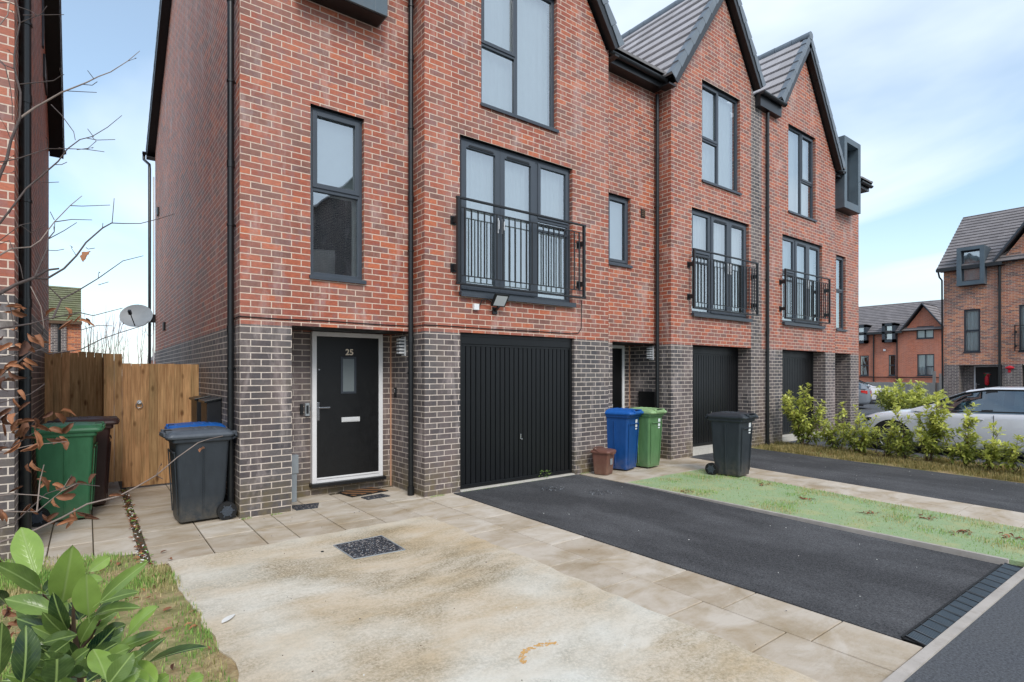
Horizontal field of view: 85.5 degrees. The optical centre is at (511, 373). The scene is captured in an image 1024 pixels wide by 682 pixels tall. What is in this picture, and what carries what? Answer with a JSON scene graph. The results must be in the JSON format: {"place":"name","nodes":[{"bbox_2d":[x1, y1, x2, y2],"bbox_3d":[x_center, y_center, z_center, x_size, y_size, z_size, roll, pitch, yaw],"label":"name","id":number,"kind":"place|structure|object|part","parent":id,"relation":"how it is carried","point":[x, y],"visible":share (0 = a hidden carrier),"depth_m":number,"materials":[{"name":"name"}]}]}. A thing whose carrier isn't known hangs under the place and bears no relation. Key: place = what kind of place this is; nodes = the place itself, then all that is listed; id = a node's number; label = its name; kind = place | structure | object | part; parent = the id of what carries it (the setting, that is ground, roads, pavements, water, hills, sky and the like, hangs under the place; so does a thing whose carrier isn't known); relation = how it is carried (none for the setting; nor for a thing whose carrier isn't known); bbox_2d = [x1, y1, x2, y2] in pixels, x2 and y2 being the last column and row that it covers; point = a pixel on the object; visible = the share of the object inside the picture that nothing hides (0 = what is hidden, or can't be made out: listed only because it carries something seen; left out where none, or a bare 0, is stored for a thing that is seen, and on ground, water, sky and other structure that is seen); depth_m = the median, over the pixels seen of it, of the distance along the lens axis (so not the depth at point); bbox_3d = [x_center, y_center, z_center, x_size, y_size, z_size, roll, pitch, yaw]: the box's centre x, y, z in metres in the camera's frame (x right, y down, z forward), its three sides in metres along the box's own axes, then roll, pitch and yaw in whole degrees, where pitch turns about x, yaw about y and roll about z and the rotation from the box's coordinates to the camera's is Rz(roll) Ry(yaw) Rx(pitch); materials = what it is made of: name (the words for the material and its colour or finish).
{"place":"outdoors","nodes":[
{"label":"outdoors","id":0,"kind":"place"},
{"bbox_2d":[49,286,81,352],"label":"old brick house","id":1,"kind":"structure","parent":0,"point":[68,337],"depth_m":24.88,"materials":[{"name":"brick"}]},
{"bbox_2d":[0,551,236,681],"bbox_3d":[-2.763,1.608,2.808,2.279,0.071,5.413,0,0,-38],"label":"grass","id":2,"kind":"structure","parent":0,"point":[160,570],"depth_m":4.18,"materials":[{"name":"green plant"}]},
{"bbox_2d":[0,556,238,681],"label":"verge soil","id":3,"kind":"structure","parent":0,"point":[159,613],"depth_m":3.58,"materials":[{"name":"brown soil"}]},
{"bbox_2d":[0,527,207,681],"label":"cherry laurel","id":4,"kind":"object","parent":3,"relation":"on","point":[43,647],"visible":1,"depth_m":1.18,"materials":[{"name":"green plant"}]},
{"bbox_2d":[0,0,221,636],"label":"beech sapling","id":5,"kind":"object","parent":3,"relation":"on","point":[25,347],"visible":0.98,"depth_m":1.65,"materials":[{"name":"brown plant"}]},
{"bbox_2d":[14,550,209,677],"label":"leaf litter","id":6,"kind":"object","parent":3,"relation":"on","point":[167,628],"visible":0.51,"depth_m":3.79,"materials":[{"name":"brown plant"}]},
{"bbox_2d":[46,481,841,651],"bbox_3d":[-2.716,1.672,6.236,4.690,0.040,10.800,0,0,-38],"label":"paving bed","id":7,"kind":"object","parent":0,"point":[139,535],"visible":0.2,"depth_m":5.66,"materials":[{"name":"brown soil"}]},
{"bbox_2d":[120,489,153,563],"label":"leaf litter","id":8,"kind":"object","parent":7,"relation":"on","point":[132,516],"visible":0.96,"depth_m":5.95,"materials":[{"name":"brown plant"}]},
{"bbox_2d":[167,516,817,681],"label":"concrete parking pad","id":9,"kind":"object","parent":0,"point":[485,630],"visible":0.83,"depth_m":3.67,"materials":[{"name":"beige concrete"}]},
{"bbox_2d":[222,614,234,622],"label":"pale leaf","id":10,"kind":"object","parent":9,"relation":"on","point":[227,618],"visible":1,"depth_m":3.67,"materials":[{"name":"white plant"}]},
{"bbox_2d":[333,535,405,558],"bbox_3d":[-1.345,1.633,5.218,0.503,0.013,0.563,0,0,-38],"label":"inspection cover","id":11,"kind":"object","parent":9,"relation":"on","point":[370,546],"visible":1,"depth_m":5.21,"materials":[{"name":"grey gravel"}]},
{"bbox_2d":[518,640,557,663],"bbox_3d":[0.135,1.635,3.280,0.122,0.001,0.334,0,0,43],"label":"rust mark","id":12,"kind":"object","parent":9,"relation":"on","point":[523,652],"visible":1,"depth_m":3.28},
{"bbox_2d":[10,457,1023,681],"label":"paving","id":13,"kind":"structure","parent":0,"point":[748,620],"depth_m":5.32,"materials":[{"name":"beige stone"}]},
{"bbox_2d":[32,421,105,526],"bbox_3d":[-5.043,1.098,6.278,0.704,1.084,0.567,0,0,-34],"label":"wheelie bin","id":14,"kind":"object","parent":13,"relation":"on","point":[77,459],"visible":0.76,"depth_m":6.11,"materials":[{"name":"plastic"}]},
{"bbox_2d":[45,351,113,482],"bbox_3d":[-6.338,0.649,8.092,0.808,1.983,1.363,0,0,-38],"label":"timber fence","id":15,"kind":"object","parent":13,"relation":"on","point":[73,382],"visible":0.48,"depth_m":8.54,"materials":[{"name":"brown wood"}]},
{"bbox_2d":[102,354,198,487],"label":"garden gate","id":16,"kind":"structure","parent":15,"relation":"attached to","point":[145,404],"depth_m":7.98,"materials":[{"name":"brown wood"}]},
{"bbox_2d":[47,416,119,504],"bbox_3d":[-5.324,1.088,6.881,0.728,1.104,0.550,0,0,-38],"label":"wheelie bin","id":17,"kind":"object","parent":13,"relation":"on","point":[104,436],"visible":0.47,"depth_m":6.83,"materials":[{"name":"plastic"}]},
{"bbox_2d":[164,421,225,499],"bbox_3d":[-3.917,1.123,6.903,0.680,1.034,0.550,0,0,-38],"label":"wheelie bin","id":18,"kind":"object","parent":13,"relation":"on","point":[183,424],"visible":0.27,"depth_m":6.79,"materials":[{"name":"plastic"}]},
{"bbox_2d":[159,426,237,522],"bbox_3d":[-3.543,1.123,6.270,0.728,1.034,0.567,0,0,-41],"label":"wheelie bin","id":19,"kind":"object","parent":13,"relation":"on","point":[197,478],"visible":0.99,"depth_m":6.10,"materials":[{"name":"plastic"}]},
{"bbox_2d":[292,502,318,510],"bbox_3d":[-2.528,1.636,6.835,0.348,0.012,0.288,0,0,-38],"label":"drain cover","id":20,"kind":"object","parent":13,"relation":"on","point":[305,506],"visible":0.82,"depth_m":6.82,"materials":[{"name":"grey metal"}]},
{"bbox_2d":[338,487,387,496],"bbox_3d":[-2.059,1.626,7.662,0.567,0.020,0.375,0,0,-45],"label":"doormat","id":21,"kind":"object","parent":13,"relation":"on","point":[361,492],"visible":1,"depth_m":7.60,"materials":[{"name":"fabric"}]},
{"bbox_2d":[361,494,389,499],"bbox_3d":[-1.814,1.636,7.367,0.328,0.012,0.201,0,0,-44],"label":"drain cover","id":22,"kind":"object","parent":13,"relation":"on","point":[375,496],"visible":1,"depth_m":7.37,"materials":[{"name":"grey metal"}]},
{"bbox_2d":[241,472,588,519],"bbox_3d":[-0.705,1.625,7.712,5.553,0.030,0.240,0,0,-34],"label":"wall foot moss","id":23,"kind":"object","parent":13,"relation":"on","point":[432,496],"depth_m":7.37,"materials":[{"name":"green plant"}]},
{"bbox_2d":[590,446,615,474],"bbox_3d":[1.502,1.415,9.048,0.359,0.429,0.358,0,0,32],"label":"food caddy","id":24,"kind":"object","parent":13,"relation":"on","point":[603,459],"visible":1,"depth_m":8.94,"materials":[{"name":"brown plastic"}]},
{"bbox_2d":[605,408,643,469],"bbox_3d":[1.870,1.118,9.544,0.680,1.044,0.550,0,0,37],"label":"wheelie bin","id":25,"kind":"object","parent":13,"relation":"on","point":[622,430],"visible":0.75,"depth_m":9.35,"materials":[{"name":"plastic"}]},
{"bbox_2d":[632,407,666,466],"bbox_3d":[2.338,1.118,9.791,0.516,1.044,0.668,0,0,-44],"label":"wheelie bin","id":26,"kind":"object","parent":13,"relation":"on","point":[649,436],"visible":0.69,"depth_m":9.59,"materials":[{"name":"plastic"}]},
{"bbox_2d":[49,0,1023,364],"label":"sky","id":27,"kind":"structure","parent":0,"point":[931,92],"materials":[{"name":"blue"}]},
{"bbox_2d":[540,486,565,490],"bbox_3d":[0.575,1.635,7.894,0.404,0.005,0.310,0,0,-38],"label":"surface stud patch","id":28,"kind":"object","parent":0,"point":[551,488],"visible":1,"depth_m":7.88,"materials":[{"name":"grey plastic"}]},
{"bbox_2d":[454,474,999,641],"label":"driveway","id":29,"kind":"structure","parent":0,"point":[900,589],"depth_m":5.16,"materials":[{"name":"grey asphalt"}]},
{"bbox_2d":[901,563,1021,647],"bbox_3d":[3.354,1.640,4.046,2.288,0.030,0.134,0,0,-36],"label":"channel drain","id":30,"kind":"object","parent":29,"relation":"in","point":[926,631],"visible":0.88,"depth_m":3.86,"materials":[{"name":"metal"}]},
{"bbox_2d":[629,469,1023,566],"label":"turf","id":31,"kind":"structure","parent":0,"point":[757,497],"depth_m":6.52,"materials":[{"name":"green plant"}]},
{"bbox_2d":[705,411,758,475],"bbox_3d":[3.548,1.128,8.955,0.525,1.024,0.704,0,0,-43],"label":"wheelie bin","id":32,"kind":"object","parent":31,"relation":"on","point":[732,437],"visible":1,"depth_m":8.80,"materials":[{"name":"plastic"}]},
{"bbox_2d":[679,482,1023,539],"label":"leaf litter","id":33,"kind":"object","parent":31,"relation":"on","point":[800,497],"visible":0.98,"depth_m":6.21,"materials":[{"name":"brown plant"}]},
{"bbox_2d":[691,448,1023,512],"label":"driveway","id":34,"kind":"structure","parent":0,"point":[1000,494],"depth_m":8.66,"materials":[{"name":"grey asphalt"}]},
{"bbox_2d":[751,440,1023,482],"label":"planting strip","id":35,"kind":"object","parent":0,"point":[949,472],"visible":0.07,"depth_m":9.90,"materials":[{"name":"plant"}]},
{"bbox_2d":[778,382,830,445],"bbox_3d":[6.515,0.917,12.360,1.079,1.461,0.846,0,0,28],"label":"laurel bush","id":36,"kind":"object","parent":35,"relation":"on","point":[796,416],"visible":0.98,"depth_m":12.30,"materials":[{"name":"green plant"}]},
{"bbox_2d":[817,401,856,449],"bbox_3d":[6.891,1.113,11.776,0.652,1.066,0.731,0,0,-38],"label":"laurel bush","id":37,"kind":"object","parent":35,"relation":"on","point":[831,437],"visible":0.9,"depth_m":11.75,"materials":[{"name":"green plant"}]},
{"bbox_2d":[837,404,879,453],"bbox_3d":[7.009,1.132,11.250,0.667,1.029,0.720,0,0,-38],"label":"laurel bush","id":38,"kind":"object","parent":35,"relation":"on","point":[866,439],"visible":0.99,"depth_m":11.16,"materials":[{"name":"green plant"}]},
{"bbox_2d":[869,426,899,456],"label":"laurel bush","id":39,"kind":"object","parent":35,"relation":"on","point":[889,434],"visible":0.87,"depth_m":10.74,"materials":[{"name":"green plant"}]},
{"bbox_2d":[884,402,920,458],"bbox_3d":[7.412,1.089,10.513,0.658,1.113,0.616,0,0,-38],"label":"laurel bush","id":40,"kind":"object","parent":35,"relation":"on","point":[901,444],"visible":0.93,"depth_m":10.44,"materials":[{"name":"green plant"}]},
{"bbox_2d":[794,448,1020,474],"bbox_3d":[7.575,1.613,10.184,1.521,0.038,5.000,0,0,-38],"label":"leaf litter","id":41,"kind":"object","parent":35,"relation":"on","point":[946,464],"visible":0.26,"depth_m":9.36,"materials":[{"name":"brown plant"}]},
{"bbox_2d":[913,391,954,461],"bbox_3d":[7.627,0.972,10.084,0.718,1.346,0.607,0,0,10],"label":"laurel bush","id":42,"kind":"object","parent":35,"relation":"on","point":[926,440],"visible":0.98,"depth_m":10.00,"materials":[{"name":"green plant"}]},
{"bbox_2d":[929,416,961,464],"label":"laurel bush","id":43,"kind":"object","parent":35,"relation":"on","point":[950,448],"visible":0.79,"depth_m":9.83,"materials":[{"name":"green plant"}]},
{"bbox_2d":[947,402,981,465],"bbox_3d":[7.861,1.070,9.586,0.563,1.151,0.497,0,0,-5],"label":"laurel bush","id":44,"kind":"object","parent":35,"relation":"on","point":[966,444],"visible":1,"depth_m":9.56,"materials":[{"name":"green plant"}]},
{"bbox_2d":[963,441,1002,469],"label":"laurel bush","id":45,"kind":"object","parent":35,"relation":"on","point":[986,450],"visible":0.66,"depth_m":9.30,"materials":[{"name":"green plant"}]},
{"bbox_2d":[979,421,1017,469],"bbox_3d":[8.040,1.211,9.175,0.495,0.864,0.586,0,0,32],"label":"laurel bush","id":46,"kind":"object","parent":35,"relation":"on","point":[993,448],"visible":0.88,"depth_m":9.15,"materials":[{"name":"green plant"}]},
{"bbox_2d":[990,434,1023,473],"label":"laurel bush","id":47,"kind":"object","parent":35,"relation":"on","point":[1012,456],"visible":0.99,"depth_m":8.89,"materials":[{"name":"green plant"}]},
{"bbox_2d":[1012,435,1023,463],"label":"laurel bush","id":48,"kind":"object","parent":35,"relation":"on","point":[1021,439],"visible":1,"depth_m":8.83,"materials":[{"name":"green plant"}]},
{"bbox_2d":[785,401,1023,467],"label":"side street","id":49,"kind":"structure","parent":0,"point":[871,408],"depth_m":12.68,"materials":[{"name":"grey asphalt"}]},
{"bbox_2d":[859,382,872,405],"bbox_3d":[15.093,0.941,27.221,4.360,1.439,2.097,0,0,35],"label":"parked car","id":50,"kind":"object","parent":49,"relation":"on","point":[865,394],"visible":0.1,"depth_m":25.49,"materials":[{"name":"silver metal"}]},
{"bbox_2d":[859,380,894,403],"bbox_3d":[18.891,0.941,31.041,4.360,1.439,2.097,0,0,0],"label":"parked car","id":51,"kind":"object","parent":49,"relation":"on","point":[872,388],"visible":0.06,"depth_m":30.16,"materials":[{"name":"white metal"}]},
{"bbox_2d":[873,378,926,410],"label":"laurel bush","id":52,"kind":"object","parent":49,"relation":"on","point":[887,396],"visible":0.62,"depth_m":20.95,"materials":[{"name":"green plant"}]},
{"bbox_2d":[899,380,946,408],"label":"laurel bush","id":53,"kind":"object","parent":49,"relation":"on","point":[927,399],"visible":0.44,"depth_m":19.75,"materials":[{"name":"green plant"}]},
{"bbox_2d":[855,387,1023,456],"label":"parked car","id":54,"kind":"object","parent":49,"relation":"on","point":[1003,407],"visible":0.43,"depth_m":10.69,"materials":[{"name":"silver metal"}]},
{"bbox_3d":[9.914,0.525,10.896,1.670,0.549,3.000,0,0,-38],"label":"window glass","id":55,"kind":"part","parent":54,"relation":"part of","materials":[{"name":"grey glass"}]},
{"bbox_2d":[904,579,1023,681],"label":"road","id":56,"kind":"structure","parent":0,"point":[987,645],"depth_m":3.27,"materials":[{"name":"grey asphalt"}]},
{"label":"ground","id":57,"kind":"structure","parent":0,"visible":0},
{"bbox_2d":[0,0,65,561],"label":"detached house","id":58,"kind":"structure","parent":57,"relation":"on","point":[38,56],"depth_m":5.14,"materials":[{"name":"brick"}]},
{"bbox_2d":[81,309,154,363],"bbox_3d":[-19.643,-0.853,27.744,4.328,4.998,1.350,0,0,-38],"label":"bare tree","id":59,"kind":"object","parent":57,"relation":"on","point":[110,349],"visible":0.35,"depth_m":27.63,"materials":[{"name":"plant"}]},
{"bbox_2d":[119,0,624,519],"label":"terraced house","id":60,"kind":"structure","parent":57,"relation":"on","point":[357,258],"depth_m":7.62,"materials":[{"name":"brick"}]},
{"bbox_2d":[309,106,366,283],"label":"window","id":61,"kind":"structure","parent":60,"relation":"in","point":[335,139],"depth_m":7.14,"materials":[{"name":"clear glass"}]},
{"bbox_2d":[317,336,377,477],"bbox_3d":[-2.262,0.444,7.673,0.884,1.898,0.095,0,0,-38],"label":"front door","id":62,"kind":"structure","parent":60,"relation":"in","point":[347,367],"depth_m":7.66,"materials":[{"name":"black plastic"}]},
{"bbox_2d":[462,344,568,484],"bbox_3d":[0.111,0.591,8.375,2.070,2.018,0.051,0,0,-38],"label":"garage door","id":63,"kind":"structure","parent":60,"relation":"in","point":[515,399],"depth_m":8.32,"materials":[{"name":"black metal"}]},
{"bbox_2d":[459,137,575,306],"bbox_3d":[0.086,-2.190,8.370,2.181,2.246,0.285,0,0,-38],"label":"french window","id":64,"kind":"structure","parent":60,"relation":"in","point":[489,174],"depth_m":8.43,"materials":[{"name":"clear glass"}]},
{"bbox_2d":[480,0,558,132],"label":"window","id":65,"kind":"structure","parent":60,"relation":"in","point":[513,32],"depth_m":8.55,"materials":[{"name":"clear glass"}]},
{"bbox_2d":[547,0,765,459],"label":"terraced house","id":66,"kind":"structure","parent":57,"relation":"on","point":[681,73],"depth_m":11.06,"materials":[{"name":"brick"}]},
{"bbox_2d":[612,348,621,407],"bbox_3d":[1.847,0.444,10.854,0.884,1.898,0.056,0,0,-38],"label":"front door","id":67,"kind":"structure","parent":66,"relation":"in","point":[616,352],"depth_m":11.02,"materials":[{"name":"black glass"}]},
{"bbox_2d":[608,194,632,267],"bbox_3d":[1.924,-2.603,10.165,0.643,1.299,0.210,0,0,-38],"label":"window","id":68,"kind":"structure","parent":66,"relation":"in","point":[615,203],"depth_m":10.28,"materials":[{"name":"clear glass"}]},
{"bbox_2d":[693,354,736,443],"bbox_3d":[4.251,0.541,11.870,2.065,1.918,0.051,0,0,-38],"label":"garage door","id":69,"kind":"structure","parent":66,"relation":"in","point":[714,375],"depth_m":11.89,"materials":[{"name":"black metal"}]},
{"bbox_2d":[701,82,741,195],"bbox_3d":[4.330,-4.896,11.656,1.455,2.074,0.254,0,0,-38],"label":"window","id":70,"kind":"structure","parent":66,"relation":"in","point":[715,111],"depth_m":11.77,"materials":[{"name":"clear glass"}]},
{"bbox_2d":[691,209,752,321],"bbox_3d":[4.350,-2.212,11.647,2.166,2.161,0.285,0,0,-38],"label":"french window","id":71,"kind":"structure","parent":66,"relation":"in","point":[711,233],"depth_m":11.76,"materials":[{"name":"clear glass"}]},
{"bbox_2d":[543,31,873,444],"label":"terraced house","id":72,"kind":"structure","parent":57,"relation":"on","point":[817,184],"depth_m":14.13,"materials":[{"name":"brick"}]},
{"bbox_2d":[782,357,811,431],"bbox_3d":[7.119,0.541,14.091,2.170,1.918,0.024,0,0,-38],"label":"garage door","id":73,"kind":"structure","parent":72,"relation":"in","point":[796,371],"depth_m":14.20,"materials":[{"name":"black metal"}]},
{"bbox_2d":[788,126,816,221],"bbox_3d":[7.153,-4.946,13.825,1.466,2.144,0.254,0,0,-38],"label":"window","id":74,"kind":"structure","parent":72,"relation":"in","point":[798,183],"depth_m":13.93,"materials":[{"name":"clear glass"}]},
{"bbox_2d":[782,235,824,328],"bbox_3d":[7.201,-2.238,13.837,2.136,2.161,0.285,0,0,-38],"label":"french window","id":75,"kind":"structure","parent":72,"relation":"in","point":[797,255],"depth_m":13.98,"materials":[{"name":"clear glass"}]},
{"bbox_2d":[836,256,846,331],"bbox_3d":[9.337,-2.289,15.887,0.680,2.149,0.254,0,0,-38],"label":"window","id":76,"kind":"structure","parent":72,"relation":"in","point":[839,264],"depth_m":16.01,"materials":[{"name":"clear glass"}]},
{"bbox_2d":[624,482,1008,564],"bbox_3d":[3.028,1.674,6.589,0.040,0.092,4.360,0,0,-38],"label":"turf edging","id":77,"kind":"object","parent":57,"relation":"on","point":[965,553],"visible":0.36,"depth_m":5.67,"materials":[{"name":"concrete"}]},
{"bbox_2d":[859,299,943,395],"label":"brick terrace","id":78,"kind":"structure","parent":57,"relation":"on","point":[901,341],"depth_m":43.50,"materials":[{"name":"brick"}]},
{"bbox_2d":[860,355,868,375],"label":"window","id":79,"kind":"structure","parent":78,"relation":"in","point":[862,366],"depth_m":45.59,"materials":[{"name":"grey glass"}]},
{"bbox_2d":[889,355,895,375],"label":"window","id":80,"kind":"structure","parent":78,"relation":"in","point":[892,358],"depth_m":43.97,"materials":[{"name":"black glass"}]},
{"bbox_2d":[917,326,933,338],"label":"window","id":81,"kind":"structure","parent":78,"relation":"in","point":[922,334],"depth_m":42.10,"materials":[{"name":"grey glass"}]},
{"bbox_2d":[917,354,933,375],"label":"window","id":82,"kind":"structure","parent":78,"relation":"in","point":[925,362],"depth_m":42.08,"materials":[{"name":"grey glass"}]},
{"bbox_2d":[866,371,943,398],"bbox_3d":[23.054,0.790,38.825,0.170,1.900,11.904,0,0,-38],"label":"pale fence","id":83,"kind":"object","parent":57,"relation":"on","point":[934,386],"visible":0.13,"depth_m":35.05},
{"bbox_2d":[882,567,1023,681],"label":"kerb","id":84,"kind":"structure","parent":57,"relation":"on","point":[913,664],"depth_m":3.47,"materials":[{"name":"concrete"}]},
{"bbox_2d":[936,207,1023,397],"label":"brick townhouse","id":85,"kind":"structure","parent":57,"relation":"on","point":[981,266],"depth_m":27.31,"materials":[{"name":"brick"}]},
{"bbox_2d":[963,309,980,352],"bbox_3d":[22.789,-2.111,27.422,0.225,2.158,0.683,0,0,-38],"label":"window","id":86,"kind":"structure","parent":85,"relation":"in","point":[971,316],"depth_m":27.50,"materials":[{"name":"grey glass"}]},
{"bbox_2d":[976,367,997,388],"bbox_3d":[23.520,0.564,27.421,0.206,1.808,0.930,0,0,-38],"label":"front door","id":87,"kind":"structure","parent":85,"relation":"in","point":[986,377],"depth_m":27.43,"materials":[{"name":"black glass"}]},
{"bbox_2d":[1018,305,1023,351],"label":"window","id":88,"kind":"structure","parent":85,"relation":"in","point":[1021,307],"depth_m":26.01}
]}

